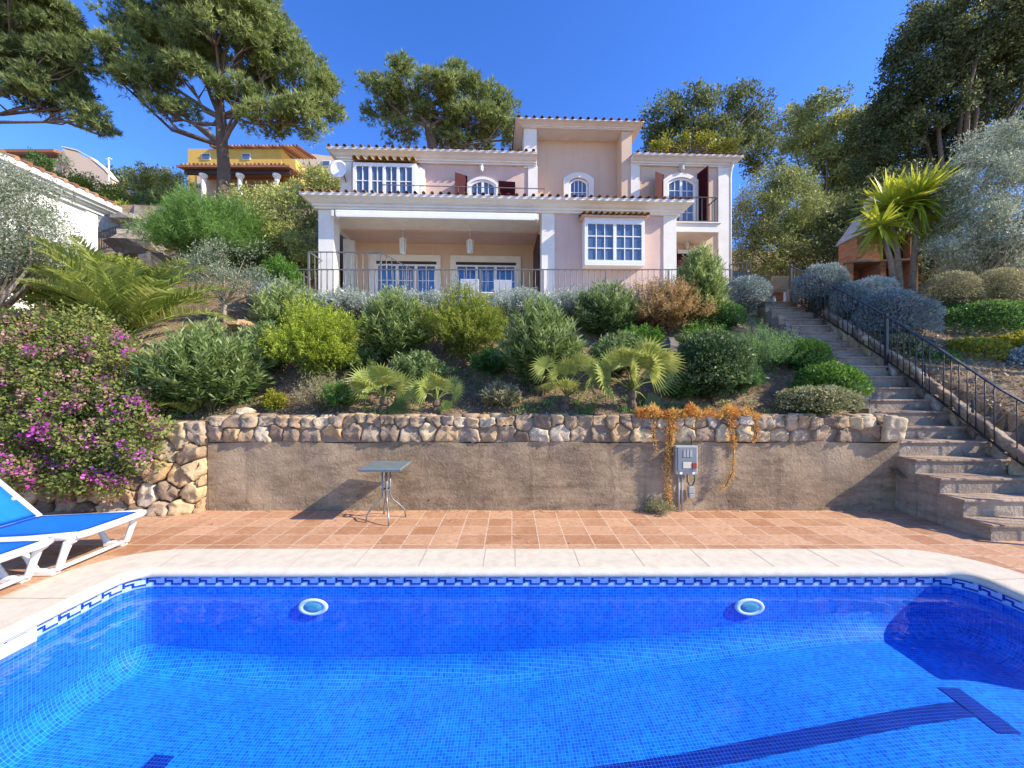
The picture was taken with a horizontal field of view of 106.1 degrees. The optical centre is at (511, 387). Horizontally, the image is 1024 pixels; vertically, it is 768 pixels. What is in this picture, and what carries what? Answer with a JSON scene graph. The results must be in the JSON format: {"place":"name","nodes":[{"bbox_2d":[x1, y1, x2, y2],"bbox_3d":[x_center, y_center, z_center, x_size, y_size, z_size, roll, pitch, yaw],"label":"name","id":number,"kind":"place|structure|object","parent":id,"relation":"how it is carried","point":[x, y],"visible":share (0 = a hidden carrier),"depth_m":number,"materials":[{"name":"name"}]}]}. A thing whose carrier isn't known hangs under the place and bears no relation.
{"place":"outdoors","nodes":[
{"label":"outdoors","id":0,"kind":"place"},
{"bbox_2d":[104,164,162,191],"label":"distant tree","id":1,"kind":"object","parent":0,"point":[122,179],"visible":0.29,"depth_m":48.29,"materials":[{"name":"green plant"}]},
{"bbox_2d":[0,510,1023,597],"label":"terrace","id":2,"kind":"structure","parent":0,"point":[587,529],"depth_m":4.63,"materials":[{"name":"tile"}]},
{"bbox_2d":[0,537,54,588],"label":"sun lounger","id":3,"kind":"object","parent":2,"relation":"on","point":[12,549],"visible":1,"depth_m":3.40,"materials":[{"name":"white plastic"}]},
{"bbox_2d":[0,479,147,575],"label":"sun lounger","id":4,"kind":"object","parent":2,"relation":"on","point":[24,517],"visible":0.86,"depth_m":3.96,"materials":[{"name":"white plastic"}]},
{"bbox_2d":[0,420,211,516],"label":"rubble wall","id":5,"kind":"structure","parent":2,"relation":"on","point":[178,485],"depth_m":5.36,"materials":[{"name":"stone"}]},
{"bbox_2d":[358,461,411,525],"bbox_3d":[-1.660,1.383,5.080,0.536,0.723,0.536,0,0,0],"label":"bistro table","id":6,"kind":"object","parent":2,"relation":"on","point":[386,467],"visible":1,"depth_m":5.02,"materials":[{"name":"grey metal"}]},
{"bbox_2d":[0,549,1023,767],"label":"swimming pool","id":7,"kind":"structure","parent":2,"relation":"in","point":[546,658],"depth_m":3.48,"materials":[{"name":"blue tile"}]},
{"bbox_2d":[0,626,36,659],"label":"pool skimmer","id":8,"kind":"object","parent":7,"relation":"attached to","point":[17,643],"visible":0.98,"depth_m":2.81,"materials":[{"name":"white plastic"}]},
{"bbox_2d":[298,598,327,615],"bbox_3d":[-1.892,2.091,3.655,0.284,0.159,0.020,0,0,0],"label":"pool light","id":9,"kind":"object","parent":7,"relation":"attached to","point":[313,607],"visible":1,"depth_m":3.65,"materials":[{"name":"white paint"}]},
{"bbox_2d":[734,598,764,615],"bbox_3d":[2.259,2.091,3.655,0.284,0.159,0.020,0,0,0],"label":"pool light","id":10,"kind":"object","parent":7,"relation":"attached to","point":[749,607],"visible":1,"depth_m":3.65,"materials":[{"name":"white paint"}]},
{"bbox_2d":[208,412,907,510],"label":"retaining wall","id":11,"kind":"structure","parent":2,"relation":"on","point":[567,461],"depth_m":5.47,"materials":[{"name":"concrete"}]},
{"bbox_2d":[635,401,702,509],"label":"trailing plant","id":12,"kind":"object","parent":11,"relation":"on","point":[654,410],"visible":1,"depth_m":5.43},
{"bbox_2d":[673,435,697,510],"bbox_3d":[2.432,1.206,5.386,0.310,1.069,0.132,0,0,0],"label":"electric box","id":13,"kind":"object","parent":11,"relation":"attached to","point":[685,459],"visible":0.99,"depth_m":5.35,"materials":[{"name":"grey plastic"}]},
{"bbox_2d":[702,402,740,492],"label":"trailing plant","id":14,"kind":"object","parent":11,"relation":"hanging from","point":[732,411],"visible":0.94,"depth_m":5.43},
{"bbox_2d":[641,496,676,515],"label":"weed","id":15,"kind":"object","parent":2,"relation":"on","point":[655,506],"visible":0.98,"depth_m":5.33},
{"bbox_2d":[762,301,1023,540],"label":"garden steps","id":16,"kind":"structure","parent":2,"relation":"on","point":[956,479],"depth_m":5.26,"materials":[{"name":"stone"}]},
{"bbox_2d":[789,264,1023,466],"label":"stair railing","id":17,"kind":"object","parent":16,"relation":"on","point":[887,317],"visible":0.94,"depth_m":6.47,"materials":[{"name":"metal"}]},
{"bbox_2d":[0,204,1023,477],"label":"hillside","id":18,"kind":"structure","parent":0,"point":[1006,420],"depth_m":6.61,"materials":[{"name":"soil"}]},
{"bbox_2d":[0,149,95,310],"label":"olive tree","id":19,"kind":"object","parent":18,"relation":"on","point":[29,215],"visible":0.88,"depth_m":6.56,"materials":[{"name":"green plant"}]},
{"bbox_2d":[0,148,121,311],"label":"garage","id":20,"kind":"structure","parent":18,"relation":"on","point":[88,209],"depth_m":10.35,"materials":[{"name":"white paint"}]},
{"bbox_2d":[0,0,123,139],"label":"stone pine","id":21,"kind":"object","parent":18,"relation":"on","point":[42,51],"visible":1,"depth_m":16.47,"materials":[{"name":"green plant"}]},
{"bbox_2d":[4,146,131,200],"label":"hillside house","id":22,"kind":"structure","parent":18,"relation":"on","point":[83,163],"depth_m":42.00,"materials":[{"name":"paint"}]},
{"bbox_2d":[25,159,146,205],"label":"hedge","id":23,"kind":"object","parent":18,"relation":"on","point":[116,195],"visible":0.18,"depth_m":18.78,"materials":[{"name":"green plant"}]},
{"bbox_2d":[0,299,177,505],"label":"bougainvillea","id":24,"kind":"object","parent":18,"relation":"on","point":[35,377],"visible":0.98,"depth_m":5.25,"materials":[{"name":"green plant"}]},
{"bbox_2d":[0,240,179,317],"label":"leafy bush","id":25,"kind":"object","parent":18,"relation":"on","point":[54,303],"visible":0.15,"depth_m":7.84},
{"bbox_2d":[16,234,236,369],"bbox_3d":[-6.912,-1.358,6.956,3.358,2.210,2.623,0,0,36],"label":"feather palm","id":26,"kind":"object","parent":18,"relation":"on","point":[141,301],"visible":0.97,"depth_m":6.57,"materials":[{"name":"green plant"}]},
{"bbox_2d":[105,204,154,228],"bbox_3d":[-14.243,-6.116,14.774,2.253,1.457,1.762,0,0,0],"label":"rock","id":27,"kind":"object","parent":18,"relation":"on","point":[123,215],"visible":0.23,"depth_m":14.06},
{"bbox_2d":[102,226,166,260],"bbox_3d":[-12.225,-4.581,12.595,1.727,1.137,1.264,0,0,0],"label":"rock","id":28,"kind":"object","parent":18,"relation":"on","point":[123,242],"visible":0.43,"depth_m":12.17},
{"bbox_2d":[138,251,171,272],"bbox_3d":[-10.895,-3.814,11.784,0.719,0.720,0.763,0,0,35],"label":"rock","id":29,"kind":"object","parent":18,"relation":"on","point":[149,258],"visible":0.59,"depth_m":11.54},
{"bbox_2d":[124,160,201,203],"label":"broad bush","id":30,"kind":"object","parent":18,"relation":"on","point":[149,180],"visible":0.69,"depth_m":20.64,"materials":[{"name":"green plant"}]},
{"bbox_2d":[154,395,225,418],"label":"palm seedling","id":31,"kind":"object","parent":18,"relation":"on","point":[189,407],"visible":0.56,"depth_m":5.77,"materials":[{"name":"green plant"}]},
{"bbox_2d":[116,178,280,274],"bbox_3d":[-9.164,-4.652,11.494,3.744,2.784,3.418,0,0,0],"label":"bush","id":32,"kind":"object","parent":18,"relation":"on","point":[184,220],"visible":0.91,"depth_m":10.83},
{"bbox_2d":[122,312,277,415],"bbox_3d":[-4.649,-0.332,5.907,1.934,1.641,1.747,0,0,0],"label":"oleander","id":33,"kind":"object","parent":18,"relation":"on","point":[201,365],"visible":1,"depth_m":5.55,"materials":[{"name":"plant"}]},
{"bbox_2d":[78,0,351,203],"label":"stone pine","id":34,"kind":"object","parent":18,"relation":"on","point":[172,40],"visible":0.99,"depth_m":17.28,"materials":[{"name":"green plant"}]},
{"bbox_2d":[167,233,276,322],"bbox_3d":[-6.631,-2.329,8.775,2.289,2.246,1.582,0,0,0],"label":"olive tree","id":35,"kind":"object","parent":18,"relation":"on","point":[222,296],"visible":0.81,"depth_m":8.65,"materials":[{"name":"green plant"}]},
{"bbox_2d":[176,144,315,201],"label":"yellow house","id":36,"kind":"structure","parent":18,"relation":"on","point":[251,163],"depth_m":35.90,"materials":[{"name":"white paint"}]},
{"bbox_2d":[203,179,300,204],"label":"scrub","id":37,"kind":"object","parent":18,"relation":"on","point":[277,185],"visible":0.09,"depth_m":25.64,"materials":[{"name":"green plant"}]},
{"bbox_2d":[232,317,288,374],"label":"oleander","id":38,"kind":"object","parent":18,"relation":"on","point":[254,333],"visible":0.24,"depth_m":6.71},
{"bbox_2d":[211,176,317,282],"bbox_3d":[-7.754,-4.449,12.800,3.917,5.202,2.547,0,0,13],"label":"broad bush","id":39,"kind":"object","parent":18,"relation":"on","point":[288,241],"visible":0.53,"depth_m":12.28,"materials":[{"name":"green plant"}]},
{"bbox_2d":[258,387,289,411],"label":"fine leaved shrub","id":40,"kind":"object","parent":18,"relation":"on","point":[272,398],"visible":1,"depth_m":5.95,"materials":[{"name":"plant"}]},
{"bbox_2d":[253,252,308,288],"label":"fine leaved shrub","id":41,"kind":"object","parent":18,"relation":"on","point":[277,264],"visible":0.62,"depth_m":9.38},
{"bbox_2d":[241,275,328,342],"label":"oleander","id":42,"kind":"object","parent":18,"relation":"on","point":[271,306],"visible":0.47,"depth_m":7.53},
{"bbox_2d":[285,158,339,206],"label":"broad bush","id":43,"kind":"object","parent":18,"relation":"on","point":[318,180],"visible":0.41,"depth_m":17.42,"materials":[{"name":"green plant"}]},
{"bbox_2d":[255,292,373,386],"bbox_3d":[-3.305,-0.750,6.497,1.901,1.617,1.741,0,0,0],"label":"fine leaved shrub","id":44,"kind":"object","parent":18,"relation":"on","point":[325,343],"visible":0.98,"depth_m":6.24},
{"bbox_2d":[289,367,351,413],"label":"fine leaved shrub","id":45,"kind":"object","parent":18,"relation":"on","point":[317,393],"visible":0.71,"depth_m":5.85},
{"bbox_2d":[317,376,360,414],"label":"fine leaved shrub","id":46,"kind":"object","parent":18,"relation":"on","point":[331,398],"visible":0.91,"depth_m":5.80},
{"bbox_2d":[312,282,379,321],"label":"grey shrub","id":47,"kind":"object","parent":18,"relation":"on","point":[349,302],"visible":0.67,"depth_m":8.38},
{"bbox_2d":[330,339,382,371],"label":"filler plant","id":48,"kind":"object","parent":18,"relation":"on","point":[369,355],"visible":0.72,"depth_m":6.67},
{"bbox_2d":[346,362,420,414],"bbox_3d":[-1.983,0.067,5.700,1.012,0.885,0.964,0,0,27],"label":"fan palm","id":49,"kind":"object","parent":18,"relation":"on","point":[363,380],"visible":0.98,"depth_m":5.73,"materials":[{"name":"green plant"}]},
{"bbox_2d":[352,283,435,365],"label":"oleander","id":50,"kind":"object","parent":18,"relation":"on","point":[392,326],"visible":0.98,"depth_m":6.73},
{"bbox_2d":[387,348,452,380],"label":"filler plant","id":51,"kind":"object","parent":18,"relation":"on","point":[417,364],"visible":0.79,"depth_m":6.35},
{"bbox_2d":[403,370,465,413],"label":"fan palm","id":52,"kind":"object","parent":18,"relation":"on","point":[419,389],"visible":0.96,"depth_m":5.75,"materials":[{"name":"green plant"}]},
{"bbox_2d":[353,47,521,149],"bbox_3d":[-4.065,-14.835,22.235,9.750,7.606,5.350,0,0,-15],"label":"stone pine","id":53,"kind":"object","parent":18,"relation":"on","point":[490,113],"visible":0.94,"depth_m":21.61,"materials":[{"name":"green plant"}]},
{"bbox_2d":[418,286,461,320],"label":"grey shrub","id":54,"kind":"object","parent":18,"relation":"on","point":[433,298],"visible":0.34,"depth_m":8.67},
{"bbox_2d":[411,275,511,366],"bbox_3d":[-0.913,-1.194,7.186,1.922,1.699,1.795,0,0,-37],"label":"fine leaved shrub","id":55,"kind":"object","parent":18,"relation":"on","point":[473,322],"visible":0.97,"depth_m":6.89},
{"bbox_2d":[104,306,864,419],"bbox_3d":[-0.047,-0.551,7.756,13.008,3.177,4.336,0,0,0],"label":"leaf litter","id":56,"kind":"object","parent":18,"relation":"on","point":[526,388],"visible":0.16,"depth_m":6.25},
{"bbox_2d":[466,343,515,375],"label":"filler plant","id":57,"kind":"object","parent":18,"relation":"on","point":[488,361],"visible":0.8,"depth_m":6.73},
{"bbox_2d":[476,376,523,406],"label":"filler plant","id":58,"kind":"object","parent":18,"relation":"on","point":[498,393],"visible":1,"depth_m":5.93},
{"bbox_2d":[163,312,852,419],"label":"slope weeds","id":59,"kind":"object","parent":18,"relation":"on","point":[622,408],"visible":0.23,"depth_m":6.09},
{"bbox_2d":[299,114,743,303],"bbox_3d":[0.686,-5.490,14.874,13.474,7.380,8.279,0,0,-2],"label":"villa","id":60,"kind":"object","parent":18,"relation":"on","point":[549,192],"visible":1,"depth_m":12.26,"materials":[{"name":"paint"}]},
{"bbox_2d":[353,162,415,193],"bbox_3d":[-3.954,-6.165,11.923,1.904,1.521,0.063,0,0,-2],"label":"window","id":61,"kind":"structure","parent":60,"relation":"in","point":[367,177],"depth_m":11.92,"materials":[{"name":"white paint"}]},
{"bbox_2d":[376,264,435,295],"bbox_3d":[-3.654,-3.195,13.347,2.061,2.129,0.063,0,0,-2],"label":"glazed door","id":62,"kind":"structure","parent":60,"relation":"in","point":[394,266],"depth_m":13.36,"materials":[{"name":"white paint"}]},
{"bbox_2d":[456,265,515,303],"bbox_3d":[-0.908,-3.195,13.462,2.096,2.129,0.063,0,0,-2],"label":"glazed door","id":63,"kind":"structure","parent":60,"relation":"in","point":[486,275],"depth_m":13.47,"materials":[{"name":"white paint"}]},
{"bbox_2d":[569,179,587,214],"bbox_3d":[2.249,-6.131,13.067,0.636,1.854,0.067,0,0,-2],"label":"window","id":64,"kind":"structure","parent":60,"relation":"in","point":[578,187],"depth_m":13.08,"materials":[{"name":"white paint"}]},
{"bbox_2d":[584,220,644,263],"bbox_3d":[2.938,-4.147,11.021,1.735,1.211,0.063,0,0,-2],"label":"window","id":65,"kind":"structure","parent":60,"relation":"in","point":[604,241],"depth_m":11.02,"materials":[{"name":"white paint"}]},
{"bbox_2d":[668,178,694,220],"bbox_3d":[5.553,-5.948,12.668,0.924,1.837,0.067,0,0,-2],"label":"balcony door","id":66,"kind":"structure","parent":60,"relation":"in","point":[679,186],"depth_m":12.68,"materials":[{"name":"white paint"}]},
{"bbox_2d":[487,286,563,319],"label":"grey shrub","id":67,"kind":"object","parent":18,"relation":"on","point":[517,301],"visible":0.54,"depth_m":8.23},
{"bbox_2d":[494,291,589,396],"bbox_3d":[0.464,-0.693,6.253,1.602,1.758,1.402,0,0,0],"label":"oleander","id":68,"kind":"object","parent":18,"relation":"on","point":[542,327],"visible":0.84,"depth_m":5.96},
{"bbox_2d":[539,283,592,322],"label":"grey shrub","id":69,"kind":"object","parent":18,"relation":"on","point":[568,303],"visible":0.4,"depth_m":8.45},
{"bbox_2d":[529,352,603,414],"bbox_3d":[0.786,-0.033,5.590,1.098,1.008,1.033,0,0,0],"label":"fan palm","id":70,"kind":"object","parent":18,"relation":"on","point":[582,362],"visible":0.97,"depth_m":5.69,"materials":[{"name":"green plant"}]},
{"bbox_2d":[571,278,641,336],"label":"oleander","id":71,"kind":"object","parent":18,"relation":"on","point":[610,310],"visible":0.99,"depth_m":7.83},
{"bbox_2d":[468,304,761,314],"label":"house terrace","id":72,"kind":"structure","parent":18,"relation":"on","point":[755,312],"depth_m":9.72,"materials":[{"name":"stone"}]},
{"bbox_2d":[308,251,414,294],"bbox_3d":[-4.037,-2.860,10.665,2.845,1.540,0.770,0,0,0],"label":"porch railing","id":73,"kind":"object","parent":72,"relation":"on","point":[326,252],"visible":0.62,"depth_m":10.29,"materials":[{"name":"metal"}]},
{"bbox_2d":[291,269,731,301],"bbox_3d":[-0.010,-2.548,10.240,11.225,0.916,0.920,0,0,0],"label":"terrace railing","id":74,"kind":"object","parent":72,"relation":"on","point":[542,278],"visible":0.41,"depth_m":9.79,"materials":[{"name":"metal"}]},
{"bbox_2d":[587,328,655,374],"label":"filler plant","id":75,"kind":"object","parent":18,"relation":"on","point":[607,342],"visible":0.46,"depth_m":6.59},
{"bbox_2d":[584,335,687,411],"bbox_3d":[1.842,-0.146,5.749,1.548,1.232,1.301,0,0,0],"label":"fan palm","id":76,"kind":"object","parent":18,"relation":"on","point":[658,363],"visible":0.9,"depth_m":5.63,"materials":[{"name":"green plant"}]},
{"bbox_2d":[621,321,669,343],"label":"filler plant","id":77,"kind":"object","parent":18,"relation":"on","point":[649,332],"visible":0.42,"depth_m":7.39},
{"bbox_2d":[627,272,718,335],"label":"fine leaved shrub","id":78,"kind":"object","parent":18,"relation":"on","point":[662,300],"visible":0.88,"depth_m":7.92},
{"bbox_2d":[660,374,700,401],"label":"filler plant","id":79,"kind":"object","parent":18,"relation":"on","point":[686,390],"visible":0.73,"depth_m":6.08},
{"bbox_2d":[646,128,745,154],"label":"leafy tree","id":80,"kind":"object","parent":18,"relation":"on","point":[708,143],"visible":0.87,"depth_m":19.42,"materials":[{"name":"green plant"}]},
{"bbox_2d":[673,240,733,330],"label":"oleander","id":81,"kind":"object","parent":18,"relation":"on","point":[704,269],"visible":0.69,"depth_m":8.01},
{"bbox_2d":[637,76,788,182],"bbox_3d":[12.048,-14.763,22.895,9.077,8.265,5.606,0,0,0],"label":"holm oak","id":82,"kind":"object","parent":18,"relation":"on","point":[756,132],"visible":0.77,"depth_m":22.58,"materials":[{"name":"green plant"}]},
{"bbox_2d":[672,326,759,406],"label":"glossy shrub","id":83,"kind":"object","parent":18,"relation":"on","point":[713,368],"visible":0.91,"depth_m":5.86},
{"bbox_2d":[704,300,748,331],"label":"rounded shrub","id":84,"kind":"object","parent":18,"relation":"on","point":[727,314],"visible":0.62,"depth_m":8.09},
{"bbox_2d":[723,274,774,316],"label":"grey shrub","id":85,"kind":"object","parent":18,"relation":"on","point":[747,293],"visible":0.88,"depth_m":9.32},
{"bbox_2d":[731,361,768,395],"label":"filler plant","id":86,"kind":"object","parent":18,"relation":"on","point":[758,380],"visible":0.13,"depth_m":6.20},
{"bbox_2d":[731,317,810,372],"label":"rosemary bush","id":87,"kind":"object","parent":18,"relation":"on","point":[768,349],"visible":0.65,"depth_m":6.54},
{"bbox_2d":[732,161,855,300],"bbox_3d":[10.013,-5.199,13.930,4.493,5.602,3.172,0,0,0],"label":"tall bush","id":88,"kind":"object","parent":18,"relation":"on","point":[786,230],"visible":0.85,"depth_m":13.55,"materials":[{"name":"green plant"}]},
{"bbox_2d":[772,337,835,370],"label":"rounded shrub","id":89,"kind":"object","parent":18,"relation":"on","point":[819,347],"visible":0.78,"depth_m":6.66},
{"bbox_2d":[758,305,876,413],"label":"step kerb","id":90,"kind":"structure","parent":18,"relation":"on","point":[773,320],"depth_m":8.66,"materials":[{"name":"stone"}]},
{"bbox_2d":[770,384,867,415],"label":"rounded shrub","id":91,"kind":"object","parent":18,"relation":"on","point":[814,400],"visible":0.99,"depth_m":5.52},
{"bbox_2d":[790,261,851,310],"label":"grey shrub","id":92,"kind":"object","parent":18,"relation":"on","point":[832,271],"visible":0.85,"depth_m":8.97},
{"bbox_2d":[789,360,876,400],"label":"rounded shrub","id":93,"kind":"object","parent":18,"relation":"on","point":[827,375],"visible":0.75,"depth_m":5.94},
{"bbox_2d":[768,80,922,262],"bbox_3d":[16.150,-9.441,18.874,7.090,10.922,4.887,0,0,0],"label":"evergreen tree","id":94,"kind":"object","parent":18,"relation":"on","point":[825,155],"visible":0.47,"depth_m":18.29,"materials":[{"name":"green plant"}]},
{"bbox_2d":[826,281,876,320],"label":"grey shrub","id":95,"kind":"object","parent":18,"relation":"on","point":[856,290],"visible":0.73,"depth_m":8.46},
{"bbox_2d":[830,197,922,301],"bbox_3d":[10.557,-3.813,11.364,1.940,3.526,1.010,0,0,8],"label":"brick barbecue","id":96,"kind":"object","parent":18,"relation":"on","point":[857,268],"visible":0.32,"depth_m":11.07,"materials":[{"name":"brick"}]},
{"bbox_2d":[854,275,901,305],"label":"grey shrub","id":97,"kind":"object","parent":18,"relation":"on","point":[868,282],"visible":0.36,"depth_m":9.50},
{"bbox_2d":[848,286,947,336],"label":"grey shrub","id":98,"kind":"object","parent":18,"relation":"on","point":[907,307],"visible":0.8,"depth_m":7.70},
{"bbox_2d":[872,332,938,357],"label":"shrub","id":99,"kind":"object","parent":18,"relation":"on","point":[906,342],"visible":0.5,"depth_m":7.28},
{"bbox_2d":[845,156,975,297],"bbox_3d":[10.192,-4.046,10.061,3.026,3.610,2.248,0,0,0],"label":"yucca","id":100,"kind":"object","parent":18,"relation":"on","point":[905,200],"visible":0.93,"depth_m":9.84,"materials":[{"name":"green plant"}]},
{"bbox_2d":[798,304,1023,423],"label":"ground cover","id":101,"kind":"object","parent":18,"relation":"on","point":[979,371],"visible":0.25,"depth_m":6.78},
{"bbox_2d":[811,158,1023,298],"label":"evergreen tree","id":102,"kind":"object","parent":18,"relation":"on","point":[922,271],"visible":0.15,"depth_m":12.99,"materials":[{"name":"green plant"}]},
{"bbox_2d":[823,309,1023,476],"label":"kerb","id":103,"kind":"structure","parent":18,"relation":"on","point":[1005,441],"depth_m":6.17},
{"bbox_2d":[844,0,1023,293],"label":"holm oak","id":104,"kind":"object","parent":18,"relation":"on","point":[985,70],"visible":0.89,"depth_m":15.66,"materials":[{"name":"green plant"}]},
{"bbox_2d":[902,348,969,363],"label":"shrub","id":105,"kind":"object","parent":18,"relation":"on","point":[955,354],"visible":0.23,"depth_m":7.10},
{"bbox_2d":[917,269,989,315],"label":"ball shrub","id":106,"kind":"object","parent":18,"relation":"on","point":[949,294],"visible":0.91,"depth_m":8.71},
{"bbox_2d":[909,106,1023,301],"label":"olive tree","id":107,"kind":"object","parent":18,"relation":"on","point":[995,220],"visible":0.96,"depth_m":9.33,"materials":[{"name":"green plant"}]},
{"bbox_2d":[918,298,1023,336],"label":"shrub","id":108,"kind":"object","parent":18,"relation":"on","point":[979,308],"visible":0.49,"depth_m":8.17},
{"bbox_2d":[945,334,1013,360],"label":"shrub","id":109,"kind":"object","parent":18,"relation":"on","point":[977,344],"visible":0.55,"depth_m":7.23,"materials":[{"name":"green plant"}]},
{"bbox_2d":[966,267,1023,313],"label":"ball shrub","id":110,"kind":"object","parent":18,"relation":"on","point":[1006,276],"visible":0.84,"depth_m":8.55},
{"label":"landing","id":111,"kind":"structure","parent":18,"relation":"on","visible":0},
{"bbox_2d":[760,276,788,302],"bbox_3d":[7.116,-2.550,10.487,0.460,0.800,0.606,0,0,0],"label":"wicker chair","id":112,"kind":"object","parent":111,"relation":"on","point":[779,283],"visible":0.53,"depth_m":10.25,"materials":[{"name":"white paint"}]},
{"bbox_2d":[0,0,1023,249],"label":"sky","id":113,"kind":"structure","parent":0,"point":[592,59],"materials":[{"name":"blue"}]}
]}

